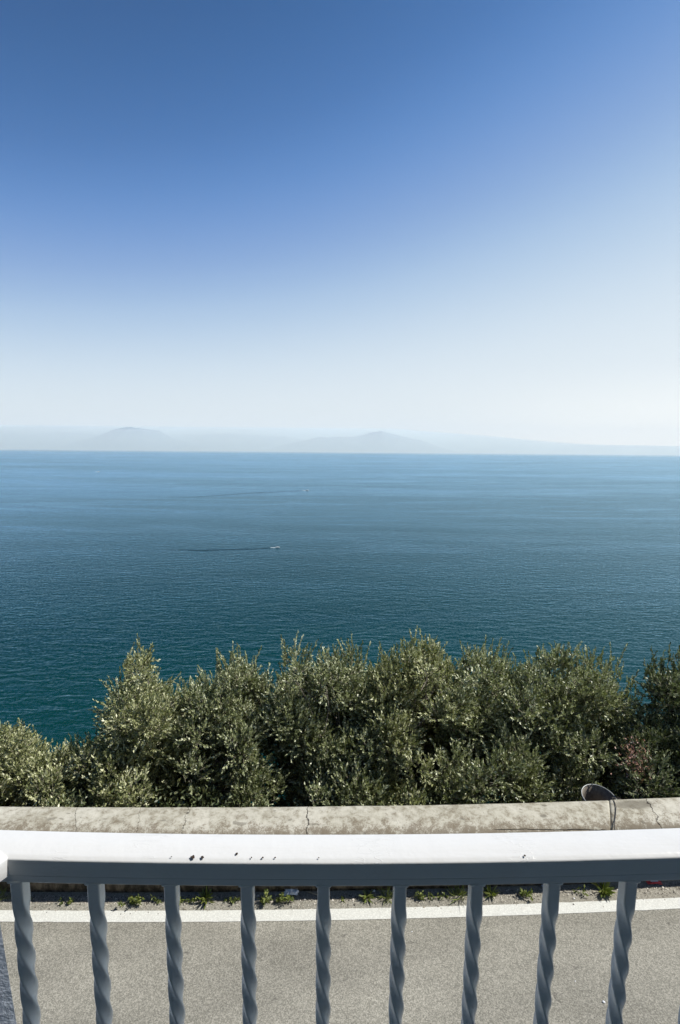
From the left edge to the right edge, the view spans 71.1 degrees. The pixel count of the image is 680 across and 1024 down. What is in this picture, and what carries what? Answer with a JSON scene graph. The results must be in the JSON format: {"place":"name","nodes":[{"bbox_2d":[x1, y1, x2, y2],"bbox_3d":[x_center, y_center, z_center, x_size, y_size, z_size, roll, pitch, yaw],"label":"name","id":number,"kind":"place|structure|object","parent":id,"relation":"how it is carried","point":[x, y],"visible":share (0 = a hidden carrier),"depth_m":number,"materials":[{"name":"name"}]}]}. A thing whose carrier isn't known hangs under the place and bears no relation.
{"place":"outdoors","nodes":[
{"label":"outdoors","id":0,"kind":"place"},
{"bbox_2d":[0,926,16,1023],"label":"plastered pier","id":1,"kind":"structure","parent":0,"point":[7,1013],"depth_m":0.86,"materials":[{"name":"paint"}]},
{"bbox_2d":[42,427,201,449],"bbox_3d":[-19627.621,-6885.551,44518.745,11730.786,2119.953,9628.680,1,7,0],"label":"mountain","id":2,"kind":"structure","parent":0,"point":[128,438],"depth_m":41717.56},
{"bbox_2d":[0,432,303,450],"bbox_3d":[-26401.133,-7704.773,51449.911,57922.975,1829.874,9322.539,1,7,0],"label":"hills","id":3,"kind":"structure","parent":0,"point":[232,442],"depth_m":49155.30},
{"bbox_2d":[0,448,679,806],"bbox_3d":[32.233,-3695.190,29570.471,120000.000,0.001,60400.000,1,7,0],"label":"sea","id":4,"kind":"structure","parent":0,"point":[112,559],"depth_m":733.36,"materials":[{"name":"liquid"}]},
{"bbox_2d":[204,548,264,550],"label":"boat wake","id":5,"kind":"object","parent":4,"relation":"on","point":[230,549],"visible":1,"depth_m":808.66,"materials":[{"name":"liquid"}]},
{"bbox_2d":[0,880,679,1023],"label":"road","id":6,"kind":"structure","parent":0,"point":[359,969],"depth_m":4.67,"materials":[{"name":"grey asphalt"}]},
{"bbox_2d":[0,885,10,900],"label":"weed","id":7,"kind":"object","parent":6,"relation":"on","point":[1,894],"visible":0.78,"depth_m":5.31,"materials":[{"name":"green plant"}]},
{"bbox_2d":[57,897,73,905],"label":"weed","id":8,"kind":"object","parent":6,"relation":"on","point":[69,902],"visible":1,"depth_m":5.25,"materials":[{"name":"green plant"}]},
{"bbox_2d":[117,894,143,905],"bbox_3d":[-2.288,4.267,5.242,0.290,0.136,0.166,1,7,0],"label":"weed","id":9,"kind":"object","parent":6,"relation":"on","point":[136,900],"visible":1,"depth_m":5.24,"materials":[{"name":"green plant"}]},
{"bbox_2d":[150,894,161,903],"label":"weed","id":10,"kind":"object","parent":6,"relation":"on","point":[156,900],"visible":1,"depth_m":5.28,"materials":[{"name":"green plant"}]},
{"bbox_2d":[196,886,214,909],"bbox_3d":[-1.497,4.255,5.300,0.218,0.158,0.267,-2,8,-18],"label":"weed","id":11,"kind":"object","parent":6,"relation":"on","point":[206,894],"visible":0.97,"depth_m":5.31,"materials":[{"name":"green plant"}]},
{"bbox_2d":[223,897,239,903],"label":"weed","id":12,"kind":"object","parent":6,"relation":"on","point":[233,901],"visible":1,"depth_m":5.28,"materials":[{"name":"green plant"}]},
{"bbox_2d":[261,889,294,906],"bbox_3d":[-0.694,4.255,5.271,0.384,0.180,0.141,1,7,0],"label":"weed","id":13,"kind":"object","parent":6,"relation":"on","point":[280,899],"visible":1,"depth_m":5.27,"materials":[{"name":"green plant"}]},
{"bbox_2d":[284,889,298,895],"bbox_3d":[-0.552,4.297,5.412,0.173,0.051,0.108,1,7,0],"label":"crumpled paper","id":14,"kind":"object","parent":6,"relation":"on","point":[291,891],"visible":0.88,"depth_m":5.38,"materials":[{"name":"white paper"}]},
{"bbox_2d":[0,797,679,891],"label":"parapet wall","id":15,"kind":"structure","parent":6,"relation":"on","point":[651,813],"depth_m":5.50,"materials":[{"name":"concrete"}]},
{"bbox_2d":[581,784,616,800],"bbox_3d":[3.326,3.835,6.156,0.424,0.372,0.424,0,16,0],"label":"convex traffic mirror","id":16,"kind":"object","parent":15,"relation":"attached to","point":[592,792],"visible":0.34,"depth_m":6.28,"materials":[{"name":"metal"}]},
{"bbox_2d":[611,794,620,829],"bbox_3d":[3.328,3.618,5.772,0.100,0.188,0.839,6,9,34],"label":"wire","id":17,"kind":"object","parent":15,"relation":"attached to","point":[615,809],"visible":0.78,"depth_m":5.66,"materials":[{"name":"grey metal"}]},
{"bbox_2d":[0,897,679,921],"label":"road marking","id":18,"kind":"object","parent":6,"relation":"on","point":[336,914],"visible":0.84,"depth_m":5.17,"materials":[{"name":"paint"}]},
{"bbox_2d":[0,882,679,914],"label":"gravel","id":19,"kind":"structure","parent":6,"relation":"on","point":[305,897],"depth_m":5.35,"materials":[{"name":"grey gravel"}]},
{"bbox_2d":[359,888,375,902],"bbox_3d":[0.319,4.289,5.342,0.202,0.111,0.178,3,8,19],"label":"weed","id":20,"kind":"object","parent":6,"relation":"on","point":[366,895],"visible":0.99,"depth_m":5.33,"materials":[{"name":"green plant"}]},
{"bbox_2d":[376,886,392,906],"bbox_3d":[0.542,4.263,5.327,0.347,0.170,0.277,2,8,12],"label":"weed","id":21,"kind":"object","parent":6,"relation":"on","point":[387,894],"visible":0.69,"depth_m":5.35,"materials":[{"name":"green plant"}]},
{"bbox_2d":[414,889,431,900],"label":"weed","id":22,"kind":"object","parent":6,"relation":"on","point":[420,895],"visible":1,"depth_m":5.34,"materials":[{"name":"green plant"}]},
{"bbox_2d":[431,890,449,899],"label":"weed","id":23,"kind":"object","parent":6,"relation":"on","point":[440,896],"visible":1,"depth_m":5.36,"materials":[{"name":"green plant"}]},
{"bbox_2d":[446,885,467,905],"bbox_3d":[1.362,4.254,5.356,0.395,0.195,0.385,1,7,0],"label":"weed","id":24,"kind":"object","parent":6,"relation":"on","point":[458,891],"visible":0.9,"depth_m":5.37,"materials":[{"name":"green plant"}]},
{"bbox_2d":[483,885,499,898],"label":"weed","id":25,"kind":"object","parent":6,"relation":"on","point":[487,893],"visible":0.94,"depth_m":5.40,"materials":[{"name":"green plant"}]},
{"bbox_2d":[519,888,532,900],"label":"weed","id":26,"kind":"object","parent":6,"relation":"on","point":[521,892],"visible":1,"depth_m":5.37,"materials":[{"name":"green plant"}]},
{"bbox_2d":[573,884,587,895],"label":"weed","id":27,"kind":"object","parent":6,"relation":"on","point":[574,891],"visible":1,"depth_m":5.43,"materials":[{"name":"green plant"}]},
{"bbox_2d":[590,882,615,896],"bbox_3d":[3.010,4.279,5.442,0.302,0.152,0.265,1,7,0],"label":"weed","id":28,"kind":"object","parent":6,"relation":"on","point":[606,890],"visible":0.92,"depth_m":5.44,"materials":[{"name":"green plant"}]},
{"bbox_2d":[646,881,661,884],"bbox_3d":[3.673,4.325,5.572,0.192,0.027,0.053,1,7,0],"label":"wrapper","id":29,"kind":"object","parent":6,"relation":"on","point":[654,882],"visible":0.66,"depth_m":5.56,"materials":[{"name":"plastic"}]},
{"bbox_2d":[0,0,679,453],"label":"sky","id":30,"kind":"structure","parent":0,"point":[454,225],"materials":[{"name":"blue"}]},
{"bbox_2d":[261,431,459,452],"bbox_3d":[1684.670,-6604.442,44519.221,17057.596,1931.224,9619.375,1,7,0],"label":"mountain","id":31,"kind":"structure","parent":0,"point":[380,441],"depth_m":41696.23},
{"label":"balcony floor","id":32,"kind":"structure","parent":0,"visible":0},
{"bbox_2d":[0,828,679,1023],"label":"railing","id":33,"kind":"object","parent":32,"relation":"on","point":[476,863],"visible":1,"depth_m":0.73,"materials":[{"name":"white metal"}]},
{"bbox_3d":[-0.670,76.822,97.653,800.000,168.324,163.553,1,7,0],"label":"hillside","id":34,"kind":"structure","parent":0,"visible":0},
{"bbox_2d":[0,718,79,806],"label":"shrub","id":35,"kind":"object","parent":34,"relation":"on","point":[25,773],"visible":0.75,"depth_m":6.94,"materials":[{"name":"green plant"}]},
{"bbox_2d":[32,725,143,806],"bbox_3d":[-3.982,4.787,7.659,1.929,3.393,3.576,-6,10,-41],"label":"shrub","id":36,"kind":"object","parent":34,"relation":"on","point":[86,772],"visible":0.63,"depth_m":6.73,"materials":[{"name":"green plant"}]},
{"bbox_2d":[85,634,205,807],"bbox_3d":[-3.070,4.311,7.768,2.081,4.483,3.628,-4,9,-30],"label":"tree","id":37,"kind":"object","parent":34,"relation":"on","point":[141,728],"visible":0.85,"depth_m":6.98,"materials":[{"name":"green plant"}]},
{"bbox_2d":[153,641,289,806],"bbox_3d":[-1.873,4.211,7.877,2.919,4.210,2.563,4,8,25],"label":"tree","id":38,"kind":"object","parent":34,"relation":"on","point":[227,732],"visible":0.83,"depth_m":7.01,"materials":[{"name":"green plant"}]},
{"bbox_2d":[11,781,634,807],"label":"undergrowth","id":39,"kind":"object","parent":34,"relation":"on","point":[244,803],"visible":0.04,"depth_m":6.30,"materials":[{"name":"green plant"}]},
{"bbox_2d":[256,631,400,806],"bbox_3d":[-0.264,4.058,7.757,2.744,4.349,3.282,1,7,0],"label":"tree","id":40,"kind":"object","parent":34,"relation":"on","point":[320,730],"visible":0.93,"depth_m":7.18,"materials":[{"name":"green plant"}]},
{"bbox_2d":[351,627,482,805],"bbox_3d":[1.098,4.046,7.741,2.489,4.348,3.655,4,8,25],"label":"tree","id":41,"kind":"object","parent":34,"relation":"on","point":[403,704],"visible":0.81,"depth_m":7.12,"materials":[{"name":"green plant"}]},
{"bbox_2d":[425,635,540,804],"bbox_3d":[2.212,3.975,7.785,2.100,4.282,3.514,5,9,33],"label":"tree","id":42,"kind":"object","parent":34,"relation":"on","point":[477,777],"visible":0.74,"depth_m":7.10,"materials":[{"name":"green plant"}]},
{"bbox_2d":[476,641,679,803],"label":"tree","id":43,"kind":"object","parent":34,"relation":"on","point":[580,735],"visible":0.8,"depth_m":7.09,"materials":[{"name":"green plant"}]},
{"bbox_2d":[612,642,679,798],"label":"tree","id":44,"kind":"object","parent":34,"relation":"on","point":[664,689],"visible":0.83,"depth_m":6.88,"materials":[{"name":"green plant"}]}
]}

